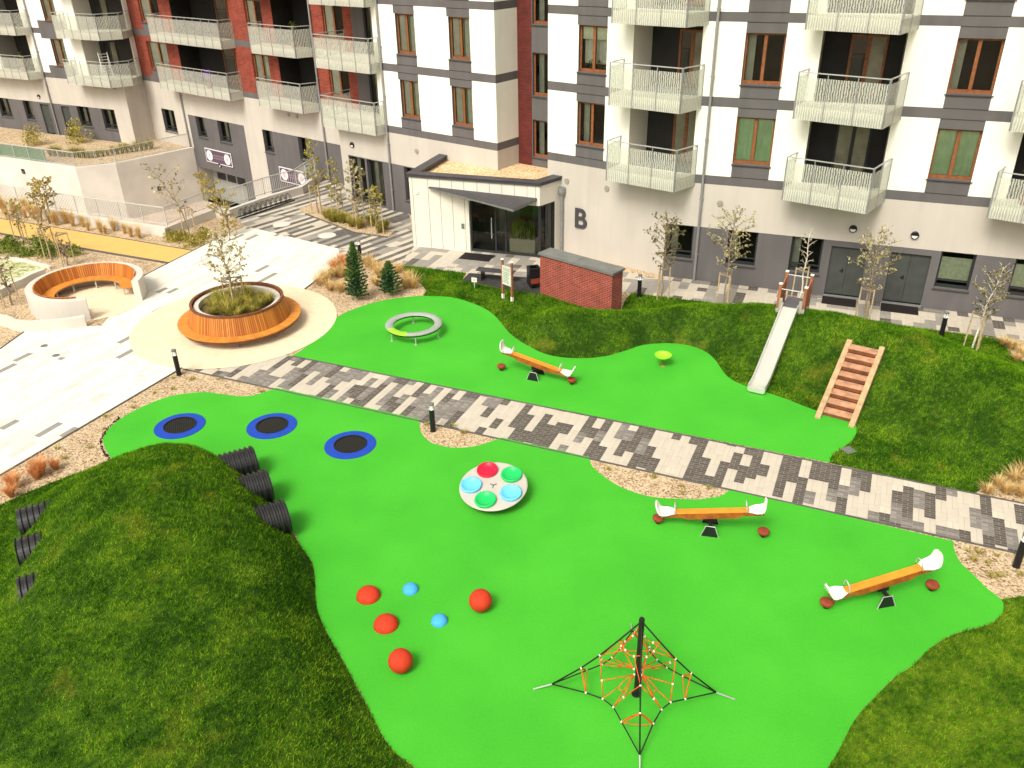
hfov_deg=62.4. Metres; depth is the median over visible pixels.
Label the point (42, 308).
round wall
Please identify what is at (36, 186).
young tree
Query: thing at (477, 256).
door mat
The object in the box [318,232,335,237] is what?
manhole cover
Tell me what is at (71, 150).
fountain plant
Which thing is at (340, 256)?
fountain plant
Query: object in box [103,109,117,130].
window
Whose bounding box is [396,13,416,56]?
window
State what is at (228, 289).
fountain plant
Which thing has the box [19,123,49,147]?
shrub
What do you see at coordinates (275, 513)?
play tunnel
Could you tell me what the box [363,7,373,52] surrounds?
window
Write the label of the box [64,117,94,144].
shrub
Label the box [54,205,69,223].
fountain plant
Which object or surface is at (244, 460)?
play tunnel
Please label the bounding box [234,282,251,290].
fountain plant
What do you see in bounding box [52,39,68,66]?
window
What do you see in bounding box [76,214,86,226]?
fountain plant
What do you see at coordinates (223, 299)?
fountain plant
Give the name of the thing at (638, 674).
rope pyramid
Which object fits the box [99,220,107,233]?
fountain plant
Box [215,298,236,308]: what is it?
fountain plant
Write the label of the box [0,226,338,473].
plaza
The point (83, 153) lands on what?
fountain plant
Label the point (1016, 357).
fountain plant
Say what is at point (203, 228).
shrub
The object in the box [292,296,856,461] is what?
rubber surface
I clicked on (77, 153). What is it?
fountain plant
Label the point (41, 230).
young tree
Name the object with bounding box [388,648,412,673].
rubber ball
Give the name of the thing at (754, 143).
window
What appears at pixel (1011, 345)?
fountain plant
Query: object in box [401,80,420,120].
window
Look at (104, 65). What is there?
clothes airer
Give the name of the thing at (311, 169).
young tree
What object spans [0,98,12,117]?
window
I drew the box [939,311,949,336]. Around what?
bollard light
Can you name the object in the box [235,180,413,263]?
striped paving
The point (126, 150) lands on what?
fountain plant
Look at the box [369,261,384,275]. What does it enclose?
fountain plant
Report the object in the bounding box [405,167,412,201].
window
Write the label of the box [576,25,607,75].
window
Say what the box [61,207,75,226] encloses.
fountain plant
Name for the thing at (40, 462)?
fountain plant
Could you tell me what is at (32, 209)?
fountain plant
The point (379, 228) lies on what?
fountain plant
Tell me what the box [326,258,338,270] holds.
fountain plant
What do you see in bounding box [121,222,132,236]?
fountain plant
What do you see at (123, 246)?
tan path
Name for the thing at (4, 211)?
fountain plant
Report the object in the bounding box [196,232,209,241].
shrub
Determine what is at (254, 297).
fountain plant
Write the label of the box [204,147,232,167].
garage sign
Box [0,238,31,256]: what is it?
shrub
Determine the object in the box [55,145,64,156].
fountain plant
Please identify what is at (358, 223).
fountain plant
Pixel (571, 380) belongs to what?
rubber buffer
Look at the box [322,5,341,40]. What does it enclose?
window
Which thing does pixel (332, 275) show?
fountain plant
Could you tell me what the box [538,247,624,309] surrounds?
brick wall
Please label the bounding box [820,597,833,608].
rubber buffer
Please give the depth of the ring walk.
31.98 m
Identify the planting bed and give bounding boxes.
[299,204,392,236]
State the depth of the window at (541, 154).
40.86 m
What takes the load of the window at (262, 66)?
in the apartment building
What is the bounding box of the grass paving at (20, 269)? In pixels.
[0,261,46,285]
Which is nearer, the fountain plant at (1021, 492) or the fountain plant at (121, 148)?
the fountain plant at (1021, 492)
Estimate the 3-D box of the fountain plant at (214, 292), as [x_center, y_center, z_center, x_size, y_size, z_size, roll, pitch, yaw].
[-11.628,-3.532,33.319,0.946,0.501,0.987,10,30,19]
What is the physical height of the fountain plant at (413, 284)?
0.695 m
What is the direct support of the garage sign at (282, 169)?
attached to the apartment building
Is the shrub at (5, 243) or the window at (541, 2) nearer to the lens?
the window at (541, 2)
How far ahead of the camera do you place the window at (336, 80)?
48.38 m
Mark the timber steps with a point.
(835, 381)
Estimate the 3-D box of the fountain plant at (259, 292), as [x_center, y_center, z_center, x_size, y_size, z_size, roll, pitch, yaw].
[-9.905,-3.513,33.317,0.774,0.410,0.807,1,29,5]
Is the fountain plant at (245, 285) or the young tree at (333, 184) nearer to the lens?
the fountain plant at (245, 285)
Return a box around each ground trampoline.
[154,413,205,438]
[246,413,296,438]
[324,431,375,458]
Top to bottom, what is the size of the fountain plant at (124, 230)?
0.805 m
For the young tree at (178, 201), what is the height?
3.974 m
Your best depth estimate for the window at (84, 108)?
63.29 m
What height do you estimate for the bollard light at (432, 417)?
1.000 m
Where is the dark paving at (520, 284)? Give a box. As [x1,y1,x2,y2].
[462,273,539,295]
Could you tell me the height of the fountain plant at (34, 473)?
0.437 m
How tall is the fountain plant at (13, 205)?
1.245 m
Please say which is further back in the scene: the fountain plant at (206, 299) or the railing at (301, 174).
the railing at (301, 174)
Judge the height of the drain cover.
0.030 m
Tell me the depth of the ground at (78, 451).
28.57 m
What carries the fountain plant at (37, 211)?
on the ground at (78, 451)
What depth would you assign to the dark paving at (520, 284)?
36.78 m
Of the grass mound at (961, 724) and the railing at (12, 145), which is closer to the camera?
the grass mound at (961, 724)
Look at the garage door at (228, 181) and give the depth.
60.94 m
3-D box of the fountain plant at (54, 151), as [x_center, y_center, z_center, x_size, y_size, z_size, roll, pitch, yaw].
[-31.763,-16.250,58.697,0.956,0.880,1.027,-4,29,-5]
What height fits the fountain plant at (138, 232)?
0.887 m
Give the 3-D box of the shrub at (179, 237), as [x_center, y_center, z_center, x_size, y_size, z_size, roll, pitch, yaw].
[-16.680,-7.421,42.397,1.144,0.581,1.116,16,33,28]
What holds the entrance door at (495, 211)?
in the entrance porch
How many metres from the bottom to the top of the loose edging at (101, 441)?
0.081 m
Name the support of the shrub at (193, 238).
on the ground at (78, 451)
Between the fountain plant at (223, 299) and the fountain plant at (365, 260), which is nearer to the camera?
the fountain plant at (223, 299)
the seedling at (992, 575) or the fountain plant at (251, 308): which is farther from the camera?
the fountain plant at (251, 308)
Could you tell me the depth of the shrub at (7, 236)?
42.07 m
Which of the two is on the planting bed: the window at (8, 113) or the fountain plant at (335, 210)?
the fountain plant at (335, 210)
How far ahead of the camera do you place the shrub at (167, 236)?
42.41 m
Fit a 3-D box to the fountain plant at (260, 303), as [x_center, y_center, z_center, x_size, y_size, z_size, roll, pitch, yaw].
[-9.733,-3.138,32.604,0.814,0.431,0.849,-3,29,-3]
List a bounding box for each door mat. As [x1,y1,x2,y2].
[459,252,494,261]
[821,296,855,306]
[880,303,917,314]
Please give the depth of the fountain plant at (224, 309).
31.89 m
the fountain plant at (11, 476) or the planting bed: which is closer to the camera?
the fountain plant at (11, 476)
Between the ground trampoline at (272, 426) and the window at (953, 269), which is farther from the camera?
the window at (953, 269)
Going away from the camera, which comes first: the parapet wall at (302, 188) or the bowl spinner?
the bowl spinner
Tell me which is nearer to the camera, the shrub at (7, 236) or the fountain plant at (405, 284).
the fountain plant at (405, 284)
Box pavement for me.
[401,246,1023,340]
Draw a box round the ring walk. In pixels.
[385,312,442,345]
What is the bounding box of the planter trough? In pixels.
[509,217,537,253]
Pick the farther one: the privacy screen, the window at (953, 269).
the privacy screen
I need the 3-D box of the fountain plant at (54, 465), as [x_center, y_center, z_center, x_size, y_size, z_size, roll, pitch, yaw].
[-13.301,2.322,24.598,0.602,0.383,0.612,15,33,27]
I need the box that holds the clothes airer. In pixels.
[97,53,113,76]
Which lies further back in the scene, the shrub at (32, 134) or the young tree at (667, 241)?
the shrub at (32, 134)
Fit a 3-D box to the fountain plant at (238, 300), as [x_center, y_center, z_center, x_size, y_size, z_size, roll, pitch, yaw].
[-10.620,-3.095,32.413,1.122,0.570,1.076,-2,29,-2]
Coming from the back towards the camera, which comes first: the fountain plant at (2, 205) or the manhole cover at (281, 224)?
the fountain plant at (2, 205)
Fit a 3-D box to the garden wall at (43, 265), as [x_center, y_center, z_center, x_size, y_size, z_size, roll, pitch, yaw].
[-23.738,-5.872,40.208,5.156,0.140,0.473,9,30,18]
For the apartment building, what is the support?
on the ground at (78, 451)
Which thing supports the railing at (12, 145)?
on the retaining wall at (129, 181)
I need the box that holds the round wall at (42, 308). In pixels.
[24,261,147,320]
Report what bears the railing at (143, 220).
on the parapet wall at (199, 218)
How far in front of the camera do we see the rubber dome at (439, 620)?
18.90 m
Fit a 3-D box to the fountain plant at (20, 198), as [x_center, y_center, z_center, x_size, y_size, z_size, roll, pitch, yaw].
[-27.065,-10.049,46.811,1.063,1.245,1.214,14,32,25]
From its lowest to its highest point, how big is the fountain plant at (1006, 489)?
0.380 m
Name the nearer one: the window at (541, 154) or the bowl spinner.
the bowl spinner
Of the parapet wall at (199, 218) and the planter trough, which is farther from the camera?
the parapet wall at (199, 218)
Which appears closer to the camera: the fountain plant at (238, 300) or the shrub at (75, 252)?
the fountain plant at (238, 300)
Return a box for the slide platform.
[775,270,814,313]
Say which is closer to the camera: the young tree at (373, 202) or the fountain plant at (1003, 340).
the fountain plant at (1003, 340)
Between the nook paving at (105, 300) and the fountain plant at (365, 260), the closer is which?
the nook paving at (105, 300)
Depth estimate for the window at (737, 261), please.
35.67 m
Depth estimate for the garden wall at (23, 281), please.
37.32 m
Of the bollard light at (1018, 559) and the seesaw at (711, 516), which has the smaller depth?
the bollard light at (1018, 559)
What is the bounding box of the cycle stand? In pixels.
[236,193,294,218]
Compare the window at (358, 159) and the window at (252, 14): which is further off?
the window at (252, 14)
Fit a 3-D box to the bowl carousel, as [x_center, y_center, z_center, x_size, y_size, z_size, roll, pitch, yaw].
[-0.501,2.844,22.920,1.848,0.667,1.830,-1,29,0]
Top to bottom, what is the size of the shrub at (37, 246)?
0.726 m
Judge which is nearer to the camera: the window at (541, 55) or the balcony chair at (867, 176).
the balcony chair at (867, 176)
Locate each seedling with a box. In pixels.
[969,552,981,561]
[984,570,999,578]
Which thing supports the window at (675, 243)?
in the apartment building
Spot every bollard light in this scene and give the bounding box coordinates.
[171,349,181,375]
[356,239,361,259]
[428,402,435,432]
[637,274,641,297]
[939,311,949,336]
[1012,532,1023,568]
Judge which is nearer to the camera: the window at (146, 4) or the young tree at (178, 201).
the young tree at (178, 201)
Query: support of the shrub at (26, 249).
on the ground at (78, 451)
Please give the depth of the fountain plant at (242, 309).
32.17 m
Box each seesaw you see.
[500,340,575,381]
[655,497,767,537]
[824,549,942,608]
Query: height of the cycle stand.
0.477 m
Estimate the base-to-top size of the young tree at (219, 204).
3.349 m
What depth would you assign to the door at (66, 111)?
63.83 m
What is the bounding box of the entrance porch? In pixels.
[406,154,564,257]
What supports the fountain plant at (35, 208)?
on the ground at (78, 451)
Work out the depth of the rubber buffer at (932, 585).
19.50 m
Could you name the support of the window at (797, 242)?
in the apartment building
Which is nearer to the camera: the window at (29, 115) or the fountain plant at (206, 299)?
the fountain plant at (206, 299)
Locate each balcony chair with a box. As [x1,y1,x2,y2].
[827,162,842,188]
[859,164,874,189]
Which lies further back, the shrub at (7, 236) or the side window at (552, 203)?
the shrub at (7, 236)
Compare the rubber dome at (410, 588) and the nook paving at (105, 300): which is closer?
the rubber dome at (410, 588)
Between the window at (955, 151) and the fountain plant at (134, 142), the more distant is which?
the fountain plant at (134, 142)
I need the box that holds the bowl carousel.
[459,462,527,510]
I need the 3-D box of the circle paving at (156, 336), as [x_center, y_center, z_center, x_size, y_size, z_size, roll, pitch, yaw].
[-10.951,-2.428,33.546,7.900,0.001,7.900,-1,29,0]
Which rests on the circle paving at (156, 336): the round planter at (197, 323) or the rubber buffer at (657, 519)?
the round planter at (197, 323)
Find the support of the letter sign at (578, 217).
attached to the apartment building
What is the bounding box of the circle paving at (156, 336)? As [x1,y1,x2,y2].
[129,285,336,368]
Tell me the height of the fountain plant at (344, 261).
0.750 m
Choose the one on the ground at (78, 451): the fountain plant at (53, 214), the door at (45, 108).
the fountain plant at (53, 214)
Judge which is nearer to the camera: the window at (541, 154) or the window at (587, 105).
the window at (587, 105)
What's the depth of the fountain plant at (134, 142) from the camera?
59.52 m
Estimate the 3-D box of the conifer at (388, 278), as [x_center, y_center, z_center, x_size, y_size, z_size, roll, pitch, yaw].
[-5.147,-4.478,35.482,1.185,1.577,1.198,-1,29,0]
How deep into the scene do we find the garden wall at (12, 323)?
33.16 m
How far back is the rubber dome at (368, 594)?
19.59 m
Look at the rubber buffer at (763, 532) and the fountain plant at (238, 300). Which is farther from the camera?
the fountain plant at (238, 300)
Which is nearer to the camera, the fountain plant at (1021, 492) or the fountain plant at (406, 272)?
the fountain plant at (1021, 492)
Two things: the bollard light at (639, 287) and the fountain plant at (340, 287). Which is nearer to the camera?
the bollard light at (639, 287)
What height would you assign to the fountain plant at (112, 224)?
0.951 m
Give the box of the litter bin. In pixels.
[526,264,539,287]
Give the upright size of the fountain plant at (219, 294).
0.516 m
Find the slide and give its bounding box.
[747,302,798,393]
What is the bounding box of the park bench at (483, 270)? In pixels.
[476,267,515,280]
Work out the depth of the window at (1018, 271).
32.19 m
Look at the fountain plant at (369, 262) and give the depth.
38.45 m
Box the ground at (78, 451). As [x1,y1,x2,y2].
[0,127,1023,767]
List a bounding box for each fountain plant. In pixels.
[0,193,6,212]
[0,208,11,218]
[0,465,23,488]
[0,479,19,497]
[3,197,18,212]
[12,193,28,204]
[18,205,26,217]
[21,199,32,217]
[21,453,51,475]
[23,464,44,479]
[25,205,34,218]
[27,201,44,221]
[28,205,43,220]
[43,207,59,225]
[44,456,60,469]
[45,145,58,156]
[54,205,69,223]
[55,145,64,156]
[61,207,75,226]
[67,146,75,157]
[71,147,80,157]
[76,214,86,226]
[77,145,86,157]
[81,217,90,230]
[93,216,103,232]
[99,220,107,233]
[105,215,116,230]
[115,142,125,153]
[116,220,126,233]
[121,140,128,152]
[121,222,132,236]
[129,221,140,237]
[132,139,138,150]
[146,137,155,148]
[200,295,217,304]
[203,296,222,309]
[203,303,219,315]
[207,287,222,296]
[211,289,226,297]
[214,294,230,302]
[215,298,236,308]
[215,300,235,315]
[216,285,238,296]
[223,294,245,308]
[226,305,244,315]
[229,294,250,305]
[233,295,257,309]
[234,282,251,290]
[234,303,247,313]
[235,286,257,297]
[237,285,256,295]
[245,303,258,312]
[248,297,266,307]
[251,292,261,301]
[252,289,266,296]
[258,290,274,304]
[307,271,328,285]
[314,267,333,281]
[321,263,342,277]
[321,275,339,290]
[326,211,336,222]
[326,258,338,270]
[328,206,341,212]
[330,250,346,264]
[331,261,350,277]
[331,278,346,292]
[332,209,344,221]
[337,255,348,267]
[343,216,353,226]
[351,215,366,228]
[359,250,377,266]
[364,257,380,269]
[365,217,374,226]
[366,275,380,285]
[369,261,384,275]
[372,220,385,232]
[391,259,408,272]
[397,267,415,277]
[397,276,413,288]
[401,271,423,288]
[975,479,998,494]
[986,472,1013,486]
[992,333,1012,345]
[993,477,1021,494]
[997,461,1023,483]
[1002,334,1023,349]
[1008,479,1023,496]
[1010,351,1023,361]
[1011,458,1023,474]
[1015,343,1023,356]
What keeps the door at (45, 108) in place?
in the apartment building
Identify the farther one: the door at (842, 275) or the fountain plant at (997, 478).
the door at (842, 275)
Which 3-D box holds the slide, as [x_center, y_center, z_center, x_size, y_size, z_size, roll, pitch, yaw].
[8.978,-1.274,29.005,0.576,1.637,4.109,14,32,25]
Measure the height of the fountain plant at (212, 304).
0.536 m
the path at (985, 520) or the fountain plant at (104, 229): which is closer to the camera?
the path at (985, 520)
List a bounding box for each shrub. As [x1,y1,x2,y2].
[0,238,17,253]
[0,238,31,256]
[2,234,21,244]
[17,246,38,257]
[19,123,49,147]
[24,232,50,248]
[27,239,45,257]
[36,243,59,258]
[48,240,61,253]
[63,243,87,258]
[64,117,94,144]
[162,231,181,241]
[166,231,186,243]
[181,234,205,248]
[194,226,212,237]
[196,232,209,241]
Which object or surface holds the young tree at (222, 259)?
in the round planter at (197, 323)
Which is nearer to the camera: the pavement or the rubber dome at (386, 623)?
the rubber dome at (386, 623)
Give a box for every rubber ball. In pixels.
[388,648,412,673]
[469,588,491,612]
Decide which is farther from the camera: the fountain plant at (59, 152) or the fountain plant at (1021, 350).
the fountain plant at (59, 152)
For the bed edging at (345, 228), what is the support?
on the ground at (78, 451)
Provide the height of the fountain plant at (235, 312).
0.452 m
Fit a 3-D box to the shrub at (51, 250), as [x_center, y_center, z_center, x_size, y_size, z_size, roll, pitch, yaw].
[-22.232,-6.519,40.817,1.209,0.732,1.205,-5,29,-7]
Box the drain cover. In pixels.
[841,446,855,454]
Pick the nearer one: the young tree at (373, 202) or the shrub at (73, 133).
the young tree at (373, 202)
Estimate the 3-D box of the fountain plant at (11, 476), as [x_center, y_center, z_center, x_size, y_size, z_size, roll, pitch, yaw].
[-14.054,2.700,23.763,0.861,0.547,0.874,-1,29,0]
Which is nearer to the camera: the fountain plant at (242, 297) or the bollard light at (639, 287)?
the fountain plant at (242, 297)
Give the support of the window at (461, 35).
in the apartment building
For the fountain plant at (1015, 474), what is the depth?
23.23 m
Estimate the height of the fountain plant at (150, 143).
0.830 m
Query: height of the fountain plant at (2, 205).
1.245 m
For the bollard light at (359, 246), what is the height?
1.000 m
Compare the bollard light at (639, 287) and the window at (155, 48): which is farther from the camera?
the window at (155, 48)
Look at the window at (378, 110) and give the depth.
46.84 m
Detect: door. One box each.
[41,104,55,133]
[62,106,74,135]
[212,170,248,203]
[470,201,537,256]
[823,246,867,299]
[881,252,930,307]
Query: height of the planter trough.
1.739 m
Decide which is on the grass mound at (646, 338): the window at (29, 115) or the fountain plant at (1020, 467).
the fountain plant at (1020, 467)
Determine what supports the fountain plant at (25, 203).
on the ground at (78, 451)
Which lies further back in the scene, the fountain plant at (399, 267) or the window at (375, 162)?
the window at (375, 162)
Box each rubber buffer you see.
[497,363,505,370]
[567,377,575,384]
[652,514,663,523]
[757,527,769,537]
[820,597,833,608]
[925,579,939,590]
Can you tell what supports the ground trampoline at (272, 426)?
on the rubber surface at (567, 562)
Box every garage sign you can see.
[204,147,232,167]
[279,166,306,184]
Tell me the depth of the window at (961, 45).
29.72 m
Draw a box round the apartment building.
[0,0,1023,319]
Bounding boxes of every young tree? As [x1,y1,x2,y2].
[0,256,21,307]
[5,198,29,242]
[24,207,59,261]
[25,175,57,224]
[52,231,76,267]
[140,158,196,235]
[193,171,237,237]
[199,226,249,301]
[303,137,323,214]
[319,157,343,212]
[343,158,366,228]
[365,184,383,234]
[643,210,685,299]
[706,205,755,302]
[791,228,816,297]
[847,224,902,318]
[963,262,1014,350]
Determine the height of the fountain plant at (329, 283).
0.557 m
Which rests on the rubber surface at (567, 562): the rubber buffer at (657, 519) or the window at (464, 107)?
the rubber buffer at (657, 519)
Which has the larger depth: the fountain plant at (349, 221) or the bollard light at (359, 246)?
the fountain plant at (349, 221)
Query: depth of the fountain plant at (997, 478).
23.09 m
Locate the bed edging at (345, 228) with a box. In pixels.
[305,213,387,237]
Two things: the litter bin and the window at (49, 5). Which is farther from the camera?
the window at (49, 5)
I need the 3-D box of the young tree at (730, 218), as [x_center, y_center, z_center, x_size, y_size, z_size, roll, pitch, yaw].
[8.506,-5.000,33.169,1.758,4.215,1.798,12,31,22]
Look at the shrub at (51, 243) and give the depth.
41.38 m
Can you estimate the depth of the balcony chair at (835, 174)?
32.28 m
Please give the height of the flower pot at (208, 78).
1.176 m
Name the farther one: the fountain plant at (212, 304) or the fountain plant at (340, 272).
the fountain plant at (340, 272)
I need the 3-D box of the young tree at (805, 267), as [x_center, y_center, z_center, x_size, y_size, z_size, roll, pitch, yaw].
[11.680,-4.691,33.783,0.634,3.151,0.697,-1,29,0]
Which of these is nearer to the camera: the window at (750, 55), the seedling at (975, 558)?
the seedling at (975, 558)
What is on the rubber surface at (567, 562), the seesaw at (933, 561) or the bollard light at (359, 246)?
the seesaw at (933, 561)
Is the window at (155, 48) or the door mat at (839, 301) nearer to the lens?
the door mat at (839, 301)
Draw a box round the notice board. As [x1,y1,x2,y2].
[501,258,513,301]
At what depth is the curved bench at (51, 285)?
36.69 m
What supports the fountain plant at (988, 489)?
on the ground at (78, 451)
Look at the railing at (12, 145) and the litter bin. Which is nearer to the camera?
the litter bin
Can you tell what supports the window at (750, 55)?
in the apartment building
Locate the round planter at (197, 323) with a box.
[177,282,300,346]
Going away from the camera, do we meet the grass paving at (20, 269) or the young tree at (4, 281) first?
the young tree at (4, 281)
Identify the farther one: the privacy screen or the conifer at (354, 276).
the privacy screen
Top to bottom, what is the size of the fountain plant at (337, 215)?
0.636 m
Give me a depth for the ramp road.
58.90 m
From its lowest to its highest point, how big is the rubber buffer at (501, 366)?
0.225 m
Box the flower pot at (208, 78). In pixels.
[201,69,212,86]
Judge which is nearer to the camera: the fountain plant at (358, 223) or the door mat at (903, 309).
the door mat at (903, 309)
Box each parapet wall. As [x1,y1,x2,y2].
[0,202,215,235]
[214,173,321,217]
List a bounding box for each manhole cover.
[273,221,289,226]
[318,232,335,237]
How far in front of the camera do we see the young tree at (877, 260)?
31.47 m
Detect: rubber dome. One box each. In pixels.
[356,585,380,604]
[373,613,398,634]
[403,582,418,595]
[431,613,447,627]
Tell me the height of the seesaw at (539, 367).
1.182 m
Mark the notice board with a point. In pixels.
(506, 275)
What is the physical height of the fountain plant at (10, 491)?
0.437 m
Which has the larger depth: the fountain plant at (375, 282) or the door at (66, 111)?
the door at (66, 111)
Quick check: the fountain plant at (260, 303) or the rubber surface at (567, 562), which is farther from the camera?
the fountain plant at (260, 303)
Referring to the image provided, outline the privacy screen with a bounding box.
[0,144,46,161]
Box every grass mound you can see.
[0,444,411,767]
[401,265,1023,492]
[828,597,1023,767]
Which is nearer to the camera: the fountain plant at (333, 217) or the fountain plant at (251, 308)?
the fountain plant at (251, 308)
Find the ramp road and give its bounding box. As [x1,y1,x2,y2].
[124,197,239,226]
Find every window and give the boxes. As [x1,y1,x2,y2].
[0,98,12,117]
[24,100,35,120]
[42,0,57,21]
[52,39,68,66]
[78,106,92,127]
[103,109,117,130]
[139,0,161,24]
[148,41,169,71]
[164,109,177,133]
[198,117,207,139]
[220,121,232,144]
[245,0,263,34]
[253,54,271,85]
[265,130,274,154]
[300,137,309,161]
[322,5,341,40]
[330,69,347,97]
[352,156,367,201]
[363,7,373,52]
[369,160,385,205]
[370,69,379,111]
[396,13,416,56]
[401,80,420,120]
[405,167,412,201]
[448,17,471,61]
[452,86,473,129]
[531,0,547,26]
[531,52,547,98]
[531,120,547,160]
[538,202,553,257]
[575,102,604,149]
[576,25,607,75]
[667,224,693,261]
[724,230,758,268]
[731,117,775,167]
[739,33,786,87]
[788,236,823,275]
[926,128,982,183]
[932,251,975,292]
[944,38,1004,96]
[1006,259,1023,299]
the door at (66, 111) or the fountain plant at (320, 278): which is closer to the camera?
the fountain plant at (320, 278)
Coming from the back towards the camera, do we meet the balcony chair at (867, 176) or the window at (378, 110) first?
the window at (378, 110)
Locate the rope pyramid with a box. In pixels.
[533,617,734,767]
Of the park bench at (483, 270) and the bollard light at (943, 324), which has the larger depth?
the park bench at (483, 270)
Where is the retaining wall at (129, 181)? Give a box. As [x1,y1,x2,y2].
[0,147,203,219]
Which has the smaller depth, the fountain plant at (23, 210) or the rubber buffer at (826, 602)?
the rubber buffer at (826, 602)
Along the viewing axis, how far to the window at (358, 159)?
47.71 m
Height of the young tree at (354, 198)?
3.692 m
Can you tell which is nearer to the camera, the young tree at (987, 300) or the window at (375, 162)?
the young tree at (987, 300)
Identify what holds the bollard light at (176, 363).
on the ground at (78, 451)
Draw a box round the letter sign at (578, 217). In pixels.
[575,208,586,228]
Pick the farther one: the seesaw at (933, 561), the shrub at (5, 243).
the shrub at (5, 243)
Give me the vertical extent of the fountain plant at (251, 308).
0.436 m
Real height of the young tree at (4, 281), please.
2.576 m
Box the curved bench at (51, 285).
[32,263,134,298]
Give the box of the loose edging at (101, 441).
[99,417,119,459]
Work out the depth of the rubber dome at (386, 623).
18.77 m
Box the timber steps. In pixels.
[815,339,884,427]
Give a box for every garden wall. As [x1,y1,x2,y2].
[0,257,52,268]
[0,269,45,298]
[0,314,86,331]
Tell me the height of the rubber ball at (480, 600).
0.530 m
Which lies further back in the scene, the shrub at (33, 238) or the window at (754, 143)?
the shrub at (33, 238)
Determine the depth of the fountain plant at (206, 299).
32.75 m
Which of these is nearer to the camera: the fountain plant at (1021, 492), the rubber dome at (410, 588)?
the rubber dome at (410, 588)
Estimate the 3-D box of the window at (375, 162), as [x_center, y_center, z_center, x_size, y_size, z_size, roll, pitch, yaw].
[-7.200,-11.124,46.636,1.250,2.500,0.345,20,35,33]
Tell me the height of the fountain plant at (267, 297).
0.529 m
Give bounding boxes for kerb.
[0,218,191,263]
[0,240,1023,553]
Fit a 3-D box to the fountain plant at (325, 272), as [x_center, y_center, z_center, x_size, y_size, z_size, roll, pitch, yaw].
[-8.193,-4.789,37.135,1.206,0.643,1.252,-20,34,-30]
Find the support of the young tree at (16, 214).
on the ground at (78, 451)
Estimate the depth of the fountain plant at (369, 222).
43.76 m
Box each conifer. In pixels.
[343,240,368,299]
[376,261,402,294]
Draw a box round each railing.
[0,133,189,166]
[0,184,208,225]
[221,157,315,208]
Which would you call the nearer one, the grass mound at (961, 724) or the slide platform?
the grass mound at (961, 724)
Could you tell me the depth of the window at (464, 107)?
40.77 m
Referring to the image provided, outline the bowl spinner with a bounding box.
[655,351,671,366]
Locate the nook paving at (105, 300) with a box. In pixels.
[58,284,141,320]
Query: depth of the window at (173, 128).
61.43 m
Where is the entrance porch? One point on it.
(444, 194)
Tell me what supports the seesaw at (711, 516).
on the rubber surface at (567, 562)
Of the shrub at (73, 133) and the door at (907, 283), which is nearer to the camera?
the door at (907, 283)
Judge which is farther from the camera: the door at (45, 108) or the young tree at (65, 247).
the door at (45, 108)
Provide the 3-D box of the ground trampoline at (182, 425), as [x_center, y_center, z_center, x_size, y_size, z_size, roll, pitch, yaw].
[-10.473,1.304,26.674,1.560,0.047,1.560,-10,30,-15]
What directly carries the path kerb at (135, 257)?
on the ground at (78, 451)
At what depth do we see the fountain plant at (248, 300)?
32.48 m
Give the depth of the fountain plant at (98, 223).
43.66 m
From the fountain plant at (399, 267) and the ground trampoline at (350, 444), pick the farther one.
the fountain plant at (399, 267)
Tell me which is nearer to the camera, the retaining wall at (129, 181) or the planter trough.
the planter trough
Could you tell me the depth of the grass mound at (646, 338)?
28.00 m
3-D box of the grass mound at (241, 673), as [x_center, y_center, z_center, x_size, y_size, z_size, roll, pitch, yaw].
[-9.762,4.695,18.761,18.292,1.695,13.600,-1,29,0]
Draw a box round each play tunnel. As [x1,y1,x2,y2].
[14,469,274,565]
[16,446,259,535]
[16,499,291,599]
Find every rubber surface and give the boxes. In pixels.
[103,388,1003,767]
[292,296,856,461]
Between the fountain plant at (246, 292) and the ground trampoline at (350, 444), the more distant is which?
the fountain plant at (246, 292)
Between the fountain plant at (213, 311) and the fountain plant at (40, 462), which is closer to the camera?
the fountain plant at (40, 462)
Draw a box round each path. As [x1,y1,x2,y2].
[0,219,190,261]
[182,355,1023,551]
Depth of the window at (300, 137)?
52.79 m
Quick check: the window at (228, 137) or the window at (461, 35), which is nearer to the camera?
the window at (461, 35)
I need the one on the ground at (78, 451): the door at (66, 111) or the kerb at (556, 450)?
the kerb at (556, 450)
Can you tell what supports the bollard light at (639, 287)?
on the grass mound at (646, 338)

